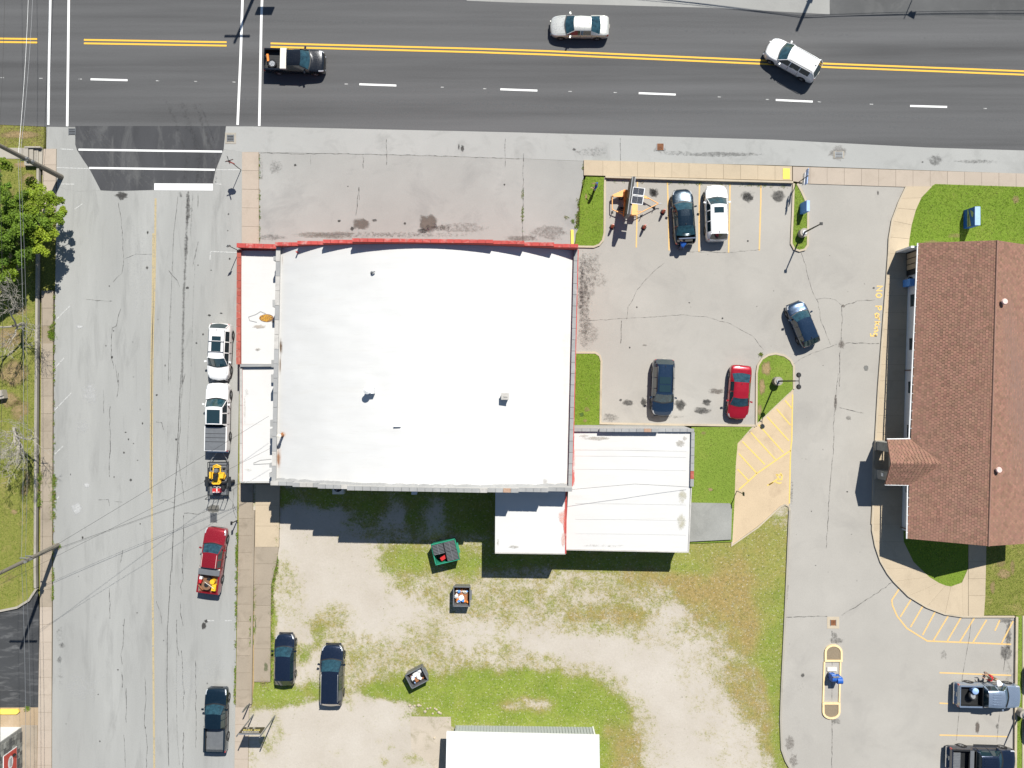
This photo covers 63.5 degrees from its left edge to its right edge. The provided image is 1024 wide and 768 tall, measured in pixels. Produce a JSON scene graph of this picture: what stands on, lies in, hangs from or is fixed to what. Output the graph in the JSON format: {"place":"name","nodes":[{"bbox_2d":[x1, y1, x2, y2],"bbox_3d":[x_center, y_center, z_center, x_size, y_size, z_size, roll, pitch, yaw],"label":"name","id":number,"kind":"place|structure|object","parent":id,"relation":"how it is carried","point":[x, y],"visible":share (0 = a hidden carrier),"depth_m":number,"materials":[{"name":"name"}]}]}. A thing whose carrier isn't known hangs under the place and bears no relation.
{"place":"outdoors","nodes":[
{"label":"outdoors","id":0,"kind":"place"},
{"bbox_2d":[0,707,37,754],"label":"sidewalk","id":1,"kind":"structure","parent":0,"point":[12,720],"depth_m":72.00,"materials":[{"name":"beige concrete"}]},
{"bbox_2d":[0,727,22,767],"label":"corner shop","id":2,"kind":"structure","parent":1,"relation":"on","point":[11,747],"depth_m":70.64,"materials":[{"name":"grey stone"}]},
{"bbox_2d":[0,125,45,609],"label":"lawn","id":3,"kind":"structure","parent":0,"point":[17,600],"depth_m":71.90,"materials":[{"name":"green plant"}]},
{"bbox_2d":[0,262,19,289],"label":"young tree","id":4,"kind":"object","parent":3,"relation":"on","point":[5,274],"visible":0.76,"depth_m":68.85,"materials":[{"name":"green plant"}]},
{"bbox_2d":[0,272,41,358],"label":"bare tree","id":5,"kind":"object","parent":3,"relation":"on","point":[16,325],"visible":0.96,"depth_m":68.32,"materials":[{"name":"grey plant"}]},
{"bbox_2d":[0,416,47,483],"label":"bare tree","id":6,"kind":"object","parent":3,"relation":"on","point":[18,445],"visible":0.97,"depth_m":67.71,"materials":[{"name":"grey plant"}]},
{"bbox_2d":[24,146,42,166],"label":"garden steps","id":7,"kind":"structure","parent":3,"relation":"on","point":[34,153],"depth_m":71.69,"materials":[{"name":"grey concrete"}]},
{"bbox_2d":[0,157,67,285],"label":"leafy tree","id":8,"kind":"object","parent":3,"relation":"on","point":[32,235],"visible":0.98,"depth_m":67.81,"materials":[{"name":"green plant"}]},
{"bbox_2d":[33,167,40,587],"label":"wall","id":9,"kind":"structure","parent":3,"relation":"on","point":[37,353],"depth_m":71.74,"materials":[{"name":"grey concrete"}]},
{"bbox_2d":[0,131,1017,664],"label":"dry patches","id":10,"kind":"object","parent":3,"relation":"on","point":[10,371],"visible":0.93,"depth_m":71.89,"materials":[{"name":"brown soil"}]},
{"bbox_2d":[0,125,1023,764],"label":"lawn grass","id":11,"kind":"structure","parent":3,"relation":"on","point":[576,377],"depth_m":71.88,"materials":[{"name":"green plant"}]},
{"bbox_2d":[21,725,37,767],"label":"shop side pavement","id":12,"kind":"structure","parent":0,"point":[31,758],"depth_m":71.95,"materials":[{"name":"concrete"}]},
{"bbox_2d":[37,607,52,767],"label":"pavement","id":13,"kind":"structure","parent":0,"point":[44,757],"depth_m":71.91,"materials":[{"name":"concrete"}]},
{"bbox_2d":[40,291,54,606],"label":"pavement","id":14,"kind":"structure","parent":0,"point":[47,428],"depth_m":71.91,"materials":[{"name":"concrete"}]},
{"bbox_2d":[42,149,56,213],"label":"corner pavement","id":15,"kind":"structure","parent":0,"point":[50,162],"depth_m":71.92,"materials":[{"name":"concrete"}]},
{"bbox_2d":[52,127,241,767],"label":"side street","id":16,"kind":"structure","parent":0,"point":[93,650],"depth_m":72.00,"materials":[{"name":"grey asphalt"}]},
{"bbox_2d":[0,543,59,574],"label":"utility pole","id":17,"kind":"object","parent":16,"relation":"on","point":[19,563],"visible":0.95,"depth_m":67.14,"materials":[{"name":"brown wood"}]},
{"bbox_2d":[0,0,4,767],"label":"overhead wire","id":18,"kind":"object","parent":17,"relation":"attached to","point":[2,351],"visible":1,"depth_m":62.72,"materials":[{"name":"black metal"}]},
{"bbox_2d":[46,127,99,191],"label":"corner concrete","id":19,"kind":"object","parent":16,"relation":"on","point":[58,138],"visible":1,"depth_m":71.99,"materials":[{"name":"grey concrete"}]},
{"bbox_2d":[0,144,63,179],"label":"utility pole","id":20,"kind":"object","parent":19,"relation":"on","point":[35,164],"visible":1,"depth_m":67.43,"materials":[{"name":"brown wood"}]},
{"bbox_2d":[18,15,27,767],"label":"overhead wire","id":21,"kind":"object","parent":20,"relation":"attached to","point":[23,428],"visible":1,"depth_m":66.88,"materials":[{"name":"metal"}]},
{"bbox_2d":[20,0,32,750],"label":"overhead wire","id":22,"kind":"object","parent":20,"relation":"attached to","point":[27,386],"visible":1,"depth_m":67.12,"materials":[{"name":"grey metal"}]},
{"bbox_2d":[150,198,156,767],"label":"street centre line","id":23,"kind":"object","parent":16,"relation":"on","point":[152,347],"visible":1,"depth_m":71.98,"materials":[{"name":"yellow paint"}]},
{"bbox_2d":[196,526,228,594],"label":"pickup truck","id":24,"kind":"object","parent":16,"relation":"on","point":[214,549],"visible":0.98,"depth_m":70.84,"materials":[{"name":"paint"}]},
{"bbox_2d":[201,686,230,752],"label":"pickup truck","id":25,"kind":"object","parent":16,"relation":"on","point":[216,734],"visible":1,"depth_m":70.94,"materials":[{"name":"teal paint"}]},
{"bbox_2d":[202,383,232,452],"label":"pickup truck","id":26,"kind":"object","parent":16,"relation":"on","point":[217,427],"visible":1,"depth_m":70.69,"materials":[{"name":"white paint"}]},
{"bbox_2d":[204,452,234,499],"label":"utility trailer","id":27,"kind":"object","parent":16,"relation":"on","point":[227,479],"visible":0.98,"depth_m":71.50,"materials":[{"name":"grey metal"}]},
{"bbox_2d":[209,464,226,483],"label":"riding mower","id":28,"kind":"object","parent":27,"relation":"on","point":[214,477],"visible":0.99,"depth_m":70.95,"materials":[{"name":"yellow metal"}]},
{"bbox_2d":[204,323,234,380],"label":"suv car","id":29,"kind":"object","parent":16,"relation":"on","point":[221,336],"visible":1,"depth_m":70.60,"materials":[{"name":"white paint"}]},
{"bbox_2d":[234,707,248,767],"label":"street pavement","id":30,"kind":"structure","parent":0,"point":[241,748],"depth_m":71.90,"materials":[{"name":"concrete"}]},
{"bbox_2d":[236,484,252,706],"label":"street pavement","id":31,"kind":"structure","parent":0,"point":[244,594],"depth_m":71.90,"materials":[{"name":"concrete"}]},
{"bbox_2d":[242,152,258,243],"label":"corner pavement","id":32,"kind":"structure","parent":0,"point":[250,199],"depth_m":71.90,"materials":[{"name":"concrete"}]},
{"bbox_2d":[12,125,989,657],"bbox_3d":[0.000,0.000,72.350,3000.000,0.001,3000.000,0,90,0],"label":"ground","id":33,"kind":"structure","parent":0,"point":[48,273],"depth_m":72.35,"materials":[{"name":"grey concrete"}]},
{"bbox_2d":[0,591,38,707],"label":"black lot","id":34,"kind":"structure","parent":33,"relation":"on","point":[17,679],"depth_m":71.99,"materials":[{"name":"black asphalt"}]},
{"bbox_2d":[75,126,225,190],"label":"road apron","id":35,"kind":"object","parent":33,"relation":"on","point":[160,137],"visible":1,"depth_m":71.99,"materials":[{"name":"grey asphalt"}]},
{"bbox_2d":[79,149,221,170],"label":"crosswalk line","id":36,"kind":"object","parent":35,"relation":"on","point":[150,151],"visible":1,"depth_m":71.98,"materials":[{"name":"white paint"}]},
{"bbox_2d":[154,183,212,190],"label":"stop line","id":37,"kind":"object","parent":35,"relation":"on","point":[177,186],"visible":1,"depth_m":71.98,"materials":[{"name":"white paint"}]},
{"bbox_2d":[254,547,278,681],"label":"walk","id":38,"kind":"structure","parent":33,"relation":"on","point":[265,559],"depth_m":71.86,"materials":[{"name":"concrete"}]},
{"bbox_2d":[255,484,279,546],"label":"walk","id":39,"kind":"structure","parent":33,"relation":"on","point":[267,511],"depth_m":71.86,"materials":[{"name":"beige concrete"}]},
{"bbox_2d":[236,238,578,492],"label":"shop building","id":40,"kind":"structure","parent":33,"relation":"on","point":[416,365],"depth_m":65.30,"materials":[{"name":"white paint"}]},
{"bbox_2d":[241,152,583,243],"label":"forecourt","id":41,"kind":"structure","parent":33,"relation":"on","point":[309,194],"depth_m":71.99,"materials":[{"name":"concrete"}]},
{"bbox_2d":[467,0,829,13],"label":"forecourt","id":42,"kind":"structure","parent":33,"relation":"on","point":[812,6],"depth_m":71.99,"materials":[{"name":"concrete"}]},
{"bbox_2d":[870,254,907,523],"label":"office walk","id":43,"kind":"structure","parent":33,"relation":"on","point":[887,504],"depth_m":71.86,"materials":[{"name":"beige concrete"}]},
{"bbox_2d":[792,167,1023,186],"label":"drive crossing","id":44,"kind":"object","parent":33,"relation":"on","point":[862,177],"visible":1,"depth_m":71.94,"materials":[{"name":"concrete"}]},
{"bbox_2d":[890,186,931,253],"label":"office walk","id":45,"kind":"structure","parent":33,"relation":"on","point":[904,218],"depth_m":71.86,"materials":[{"name":"beige concrete"}]},
{"bbox_2d":[874,240,1023,545],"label":"post office","id":46,"kind":"structure","parent":33,"relation":"on","point":[955,470],"depth_m":67.60,"materials":[{"name":"brown"}]},
{"bbox_2d":[0,0,1023,149],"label":"road","id":47,"kind":"structure","parent":0,"point":[418,97],"depth_m":72.00,"materials":[{"name":"grey asphalt"}]},
{"bbox_2d":[47,0,69,125],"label":"crosswalk line","id":48,"kind":"object","parent":47,"relation":"on","point":[67,88],"visible":1,"depth_m":71.98,"materials":[{"name":"white paint"}]},
{"bbox_2d":[236,0,262,125],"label":"crosswalk line","id":49,"kind":"object","parent":47,"relation":"on","point":[260,67],"visible":1,"depth_m":71.98,"materials":[{"name":"white paint"}]},
{"bbox_2d":[264,46,325,75],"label":"pickup truck","id":50,"kind":"object","parent":47,"relation":"on","point":[300,61],"visible":1,"depth_m":70.87,"materials":[{"name":"black paint"}]},
{"bbox_2d":[0,38,1023,75],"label":"line","id":51,"kind":"object","parent":47,"relation":"on","point":[533,54],"visible":0.98,"depth_m":71.98,"materials":[{"name":"yellow paint"}]},
{"bbox_2d":[550,12,609,40],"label":"sedan car","id":52,"kind":"object","parent":47,"relation":"on","point":[593,27],"visible":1,"depth_m":70.96,"materials":[{"name":"silver paint"}]},
{"bbox_2d":[763,38,822,82],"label":"suv car","id":53,"kind":"object","parent":47,"relation":"on","point":[800,64],"visible":1,"depth_m":70.65,"materials":[{"name":"white paint"}]},
{"bbox_2d":[239,473,788,767],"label":"lot","id":54,"kind":"structure","parent":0,"point":[671,689],"depth_m":72.00,"materials":[{"name":"beige gravel"}]},
{"bbox_2d":[250,510,254,703],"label":"curb","id":55,"kind":"structure","parent":54,"relation":"on","point":[252,611],"depth_m":71.70,"materials":[{"name":"concrete"}]},
{"bbox_2d":[236,714,275,737],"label":"lettered sign","id":56,"kind":"object","parent":54,"relation":"on","point":[244,730],"visible":1,"depth_m":68.50,"materials":[{"name":"grey metal"}]},
{"bbox_2d":[271,632,296,685],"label":"hatchback car","id":57,"kind":"object","parent":54,"relation":"on","point":[285,651],"visible":1,"depth_m":70.77,"materials":[{"name":"blue paint"}]},
{"bbox_2d":[317,643,345,705],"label":"minivan car","id":58,"kind":"object","parent":54,"relation":"on","point":[331,664],"visible":1,"depth_m":70.57,"materials":[{"name":"blue paint"}]},
{"bbox_2d":[405,664,428,688],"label":"dumpster","id":59,"kind":"object","parent":54,"relation":"on","point":[420,682],"visible":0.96,"depth_m":71.04,"materials":[{"name":"metal"}]},
{"bbox_2d":[410,716,450,767],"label":"old slab","id":60,"kind":"structure","parent":54,"relation":"on","point":[425,731],"depth_m":71.99,"materials":[{"name":"concrete"}]},
{"bbox_2d":[431,537,459,564],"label":"dumpster","id":61,"kind":"object","parent":54,"relation":"on","point":[449,548],"visible":1,"depth_m":70.38,"materials":[{"name":"green paint"}]},
{"bbox_2d":[446,725,599,767],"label":"metal shed","id":62,"kind":"structure","parent":54,"relation":"on","point":[467,746],"depth_m":69.22,"materials":[{"name":"grey metal"}]},
{"bbox_2d":[495,491,566,553],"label":"lean to","id":63,"kind":"object","parent":54,"relation":"on","point":[529,523],"visible":0.92,"depth_m":67.80,"materials":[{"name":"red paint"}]},
{"bbox_2d":[566,426,694,552],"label":"shop annexe","id":64,"kind":"structure","parent":54,"relation":"on","point":[635,516],"depth_m":68.70,"materials":[{"name":"grey metal"}]},
{"bbox_2d":[779,510,790,767],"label":"drive kerb","id":65,"kind":"structure","parent":54,"relation":"on","point":[784,632],"depth_m":71.86,"materials":[{"name":"grey concrete"}]},
{"label":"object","id":66,"kind":"structure","parent":54,"relation":"on","visible":0},
{"bbox_2d":[690,503,731,541],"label":"plant pad","id":67,"kind":"object","parent":66,"relation":"on","point":[710,521],"visible":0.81,"depth_m":71.72,"materials":[{"name":"grey concrete"}]},
{"bbox_2d":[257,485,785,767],"bbox_3d":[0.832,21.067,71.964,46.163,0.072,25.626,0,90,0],"label":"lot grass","id":68,"kind":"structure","parent":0,"point":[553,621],"depth_m":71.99,"materials":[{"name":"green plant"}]},
{"bbox_2d":[574,354,599,424],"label":"grass strip by shop","id":69,"kind":"object","parent":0,"point":[584,379],"visible":0.89,"depth_m":71.90},
{"bbox_2d":[224,126,1023,173],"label":"sidewalk","id":70,"kind":"structure","parent":0,"point":[545,146],"depth_m":71.99,"materials":[{"name":"concrete"}]},
{"bbox_2d":[584,160,791,180],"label":"pavement","id":71,"kind":"structure","parent":0,"point":[596,168],"depth_m":71.86,"materials":[{"name":"beige concrete"}]},
{"bbox_2d":[690,427,751,543],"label":"grass verge","id":72,"kind":"object","parent":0,"point":[723,456],"depth_m":71.90,"materials":[{"name":"green plant"}]},
{"bbox_2d":[576,179,1014,767],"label":"parking lot","id":73,"kind":"structure","parent":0,"point":[896,685],"depth_m":71.99,"materials":[{"name":"grey concrete"}]},
{"bbox_2d":[24,155,784,711],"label":"weeds","id":74,"kind":"object","parent":73,"relation":"on","point":[50,335],"visible":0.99,"depth_m":71.92,"materials":[{"name":"green plant"}]},
{"bbox_2d":[70,145,1010,761],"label":"ground stains","id":75,"kind":"object","parent":73,"relation":"on","point":[428,221],"visible":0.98,"depth_m":71.98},
{"bbox_2d":[97,140,1009,766],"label":"pavement cracks","id":76,"kind":"object","parent":73,"relation":"on","point":[591,320],"visible":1,"depth_m":71.98,"materials":[{"name":"grey asphalt"}]},
{"bbox_2d":[575,177,603,245],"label":"grass island","id":77,"kind":"structure","parent":73,"relation":"on","point":[588,227],"depth_m":71.90,"materials":[{"name":"green plant"}]},
{"bbox_2d":[611,176,661,218],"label":"message board trailer","id":78,"kind":"object","parent":73,"relation":"on","point":[630,198],"visible":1,"depth_m":69.80,"materials":[{"name":"metal"}]},
{"bbox_2d":[650,359,676,415],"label":"suv car","id":79,"kind":"object","parent":73,"relation":"on","point":[662,397],"visible":1,"depth_m":70.54,"materials":[{"name":"blue paint"}]},
{"bbox_2d":[576,352,755,426],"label":"grass strip by shop kerb","id":80,"kind":"object","parent":73,"relation":"on","point":[608,423],"visible":0.91,"depth_m":71.86,"materials":[{"name":"concrete"}]},
{"bbox_2d":[670,189,696,245],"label":"sedan car","id":81,"kind":"object","parent":73,"relation":"on","point":[682,208],"visible":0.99,"depth_m":70.93,"materials":[{"name":"teal paint"}]},
{"bbox_2d":[605,176,792,183],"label":"retaining kerb","id":82,"kind":"structure","parent":73,"relation":"on","point":[695,179],"depth_m":71.66,"materials":[{"name":"concrete"}]},
{"bbox_2d":[703,185,730,241],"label":"suv car","id":83,"kind":"object","parent":73,"relation":"on","point":[715,202],"visible":1,"depth_m":70.56,"materials":[{"name":"white paint"}]},
{"bbox_2d":[725,365,752,419],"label":"sedan car","id":84,"kind":"object","parent":73,"relation":"on","point":[738,393],"visible":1,"depth_m":70.95,"materials":[{"name":"red paint"}]},
{"bbox_2d":[733,391,792,542],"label":"accessible bay","id":85,"kind":"object","parent":73,"relation":"on","point":[758,503],"visible":1,"depth_m":71.98,"materials":[{"name":"beige concrete"}]},
{"bbox_2d":[731,390,792,546],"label":"accessible bay kerb","id":86,"kind":"structure","parent":85,"relation":"on","point":[765,520],"depth_m":71.91,"materials":[{"name":"concrete"}]},
{"bbox_2d":[737,395,792,503],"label":"bay line","id":87,"kind":"object","parent":85,"relation":"on","point":[791,424],"visible":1,"depth_m":71.97,"materials":[{"name":"paint"}]},
{"bbox_2d":[757,355,792,421],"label":"lamp island","id":88,"kind":"structure","parent":73,"relation":"on","point":[776,370],"depth_m":71.90,"materials":[{"name":"green plant"}]},
{"bbox_2d":[755,353,794,425],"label":"curb","id":89,"kind":"structure","parent":73,"relation":"on","point":[756,381],"depth_m":71.86,"materials":[{"name":"concrete"}]},
{"bbox_2d":[790,183,808,251],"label":"sign island kerb","id":90,"kind":"structure","parent":73,"relation":"on","point":[792,218],"depth_m":71.86,"materials":[{"name":"concrete"}]},
{"bbox_2d":[793,184,806,249],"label":"sign island","id":91,"kind":"structure","parent":73,"relation":"on","point":[798,227],"depth_m":71.90,"materials":[{"name":"green plant"}]},
{"bbox_2d":[784,300,819,347],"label":"hatchback car","id":92,"kind":"object","parent":73,"relation":"on","point":[800,319],"visible":1,"depth_m":70.79,"materials":[{"name":"blue paint"}]},
{"bbox_2d":[636,181,1010,736],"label":"stall line","id":93,"kind":"object","parent":73,"relation":"on","point":[759,250],"visible":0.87,"depth_m":71.98,"materials":[{"name":"paint"}]},
{"bbox_2d":[822,644,842,718],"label":"traffic island","id":94,"kind":"structure","parent":73,"relation":"on","point":[832,653],"depth_m":71.90,"materials":[{"name":"yellow paint"}]},
{"bbox_2d":[871,186,1014,617],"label":"office kerb","id":95,"kind":"structure","parent":73,"relation":"on","point":[877,406],"depth_m":71.84,"materials":[{"name":"concrete"}]},
{"bbox_2d":[891,589,1013,644],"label":"hatch line","id":96,"kind":"object","parent":73,"relation":"on","point":[973,642],"visible":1,"depth_m":71.98,"materials":[{"name":"paint"}]},
{"bbox_2d":[945,743,1014,767],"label":"pickup truck","id":97,"kind":"object","parent":73,"relation":"on","point":[958,755],"visible":1,"depth_m":70.89,"materials":[{"name":"blue paint"}]},
{"bbox_2d":[953,680,1020,710],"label":"pickup truck","id":98,"kind":"object","parent":73,"relation":"on","point":[1006,694],"visible":0.98,"depth_m":70.85,"materials":[{"name":"paint"}]},
{"bbox_2d":[1013,616,1017,767],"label":"lot edge kerb","id":99,"kind":"structure","parent":73,"relation":"on","point":[1015,681],"depth_m":71.78,"materials":[{"name":"concrete"}]},
{"bbox_2d":[874,524,967,615],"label":"walkway","id":100,"kind":"structure","parent":0,"point":[910,577],"depth_m":71.86,"materials":[{"name":"beige concrete"}]},
{"bbox_2d":[830,0,1023,19],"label":"driveway","id":101,"kind":"structure","parent":0,"point":[1000,9],"depth_m":71.99,"materials":[{"name":"grey concrete"}]},
{"bbox_2d":[903,530,967,585],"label":"lawn","id":102,"kind":"structure","parent":0,"point":[942,577],"depth_m":71.89,"materials":[{"name":"green plant"}]},
{"bbox_2d":[909,184,1023,245],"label":"office lawn","id":103,"kind":"structure","parent":0,"point":[1004,210],"depth_m":71.88,"materials":[{"name":"green plant"}]},
{"bbox_2d":[964,207,979,228],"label":"monument sign","id":104,"kind":"object","parent":103,"relation":"on","point":[972,217],"visible":1,"depth_m":70.79,"materials":[{"name":"metal"}]},
{"bbox_2d":[968,544,985,615],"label":"walkway","id":105,"kind":"structure","parent":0,"point":[976,576],"depth_m":71.86,"materials":[{"name":"beige concrete"}]},
{"bbox_2d":[984,544,1023,615],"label":"verge","id":106,"kind":"structure","parent":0,"point":[1016,599],"depth_m":71.89,"materials":[{"name":"green plant"}]},
{"bbox_2d":[1014,615,1021,767],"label":"verge","id":107,"kind":"structure","parent":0,"point":[1019,743],"depth_m":71.89,"materials":[{"name":"green plant"}]},
{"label":"neighbour pavement","id":108,"kind":"structure","parent":0,"visible":0},
{"bbox_2d":[1022,616,1023,767],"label":"neighbour kerb","id":109,"kind":"structure","parent":108,"relation":"on","point":[1023,690],"depth_m":71.83,"materials":[{"name":"concrete"}]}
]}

